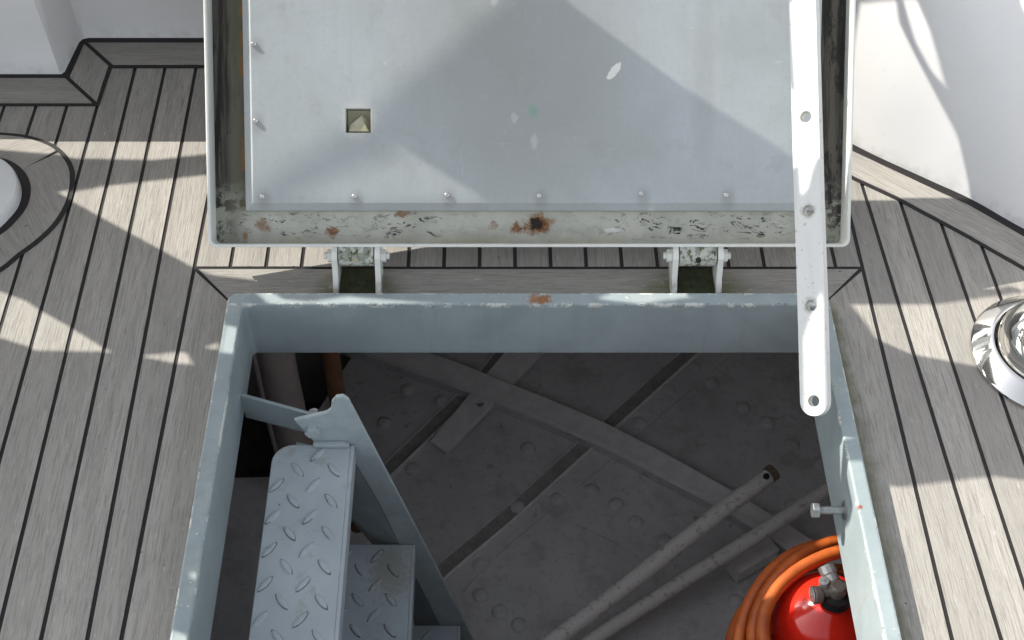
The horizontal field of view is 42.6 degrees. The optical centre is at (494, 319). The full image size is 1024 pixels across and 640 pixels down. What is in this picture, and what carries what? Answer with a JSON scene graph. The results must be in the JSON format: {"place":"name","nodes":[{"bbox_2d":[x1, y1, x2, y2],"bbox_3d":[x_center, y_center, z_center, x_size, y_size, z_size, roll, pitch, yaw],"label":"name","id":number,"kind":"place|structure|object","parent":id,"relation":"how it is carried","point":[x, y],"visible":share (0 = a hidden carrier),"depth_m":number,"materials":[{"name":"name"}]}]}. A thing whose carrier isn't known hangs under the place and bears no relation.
{"place":"outdoors","nodes":[
{"label":"outdoors","id":0,"kind":"place"},
{"bbox_2d":[0,38,1023,639],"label":"deck","id":1,"kind":"structure","parent":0,"point":[122,280],"depth_m":1.94,"materials":[{"name":"grey wood"}]},
{"bbox_2d":[0,159,21,226],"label":"ventilator","id":2,"kind":"object","parent":1,"relation":"on","point":[10,192],"visible":1,"depth_m":2.09,"materials":[{"name":"white paint"}]},
{"bbox_2d":[0,0,203,73],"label":"deckhouse","id":3,"kind":"object","parent":1,"relation":"on","point":[42,36],"visible":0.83,"depth_m":2.32,"materials":[{"name":"white paint"}]},
{"bbox_2d":[210,353,841,639],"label":"hull","id":4,"kind":"object","parent":1,"relation":"attached to","point":[542,494],"visible":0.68,"depth_m":2.78,"materials":[{"name":"grey paint"}]},
{"bbox_2d":[252,353,277,453],"bbox_3d":[-0.408,0.134,2.327,0.016,0.651,0.044,-17,52,-14],"label":"conduit","id":5,"kind":"object","parent":4,"relation":"attached to","point":[262,393],"visible":0.14,"depth_m":2.32,"materials":[{"name":"beige paint"}]},
{"bbox_2d":[256,353,312,450],"bbox_3d":[-0.363,0.180,2.384,0.076,0.797,0.134,-29,56,-22],"label":"pipe","id":6,"kind":"object","parent":4,"relation":"attached to","point":[280,378],"visible":0.18,"depth_m":2.31,"materials":[{"name":"grey metal"}]},
{"bbox_2d":[321,353,360,532],"bbox_3d":[-0.281,0.307,2.560,0.032,1.230,0.031,0,50,0],"label":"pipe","id":7,"kind":"object","parent":4,"relation":"on","point":[332,366],"depth_m":2.29,"materials":[{"name":"brown metal"}]},
{"bbox_2d":[241,393,473,639],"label":"ladder","id":8,"kind":"object","parent":4,"relation":"attached to","point":[319,577],"visible":1,"depth_m":1.89,"materials":[{"name":"metal"}]},
{"bbox_2d":[539,464,779,639],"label":"boat hook pole","id":9,"kind":"object","parent":4,"relation":"in","point":[643,571],"visible":1,"depth_m":2.44,"materials":[{"name":"metal"}]},
{"bbox_2d":[578,481,828,639],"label":"boat hook pole","id":10,"kind":"object","parent":4,"relation":"on","point":[678,583],"visible":0.81,"depth_m":2.50,"materials":[{"name":"metal"}]},
{"bbox_2d":[771,562,856,639],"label":"fire extinguisher","id":11,"kind":"object","parent":4,"relation":"attached to","point":[815,605],"visible":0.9,"depth_m":1.88,"materials":[{"name":"red metal"}]},
{"bbox_2d":[725,535,844,639],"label":"hose","id":12,"kind":"object","parent":11,"relation":"attached to","point":[778,576],"visible":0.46,"depth_m":1.93,"materials":[{"name":"orange rubber"}]},
{"bbox_2d":[170,0,901,639],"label":"deck hatch","id":13,"kind":"object","parent":1,"relation":"on","point":[688,132],"visible":1,"depth_m":1.94,"materials":[{"name":"grey paint"}]},
{"bbox_2d":[852,0,1023,228],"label":"deckhouse","id":14,"kind":"object","parent":1,"relation":"on","point":[939,92],"visible":0.67,"depth_m":2.07,"materials":[{"name":"white paint"}]},
{"bbox_2d":[970,295,1023,406],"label":"deck vent","id":15,"kind":"object","parent":1,"relation":"on","point":[998,356],"visible":1,"depth_m":1.88,"materials":[{"name":"silver metal"}]}
]}

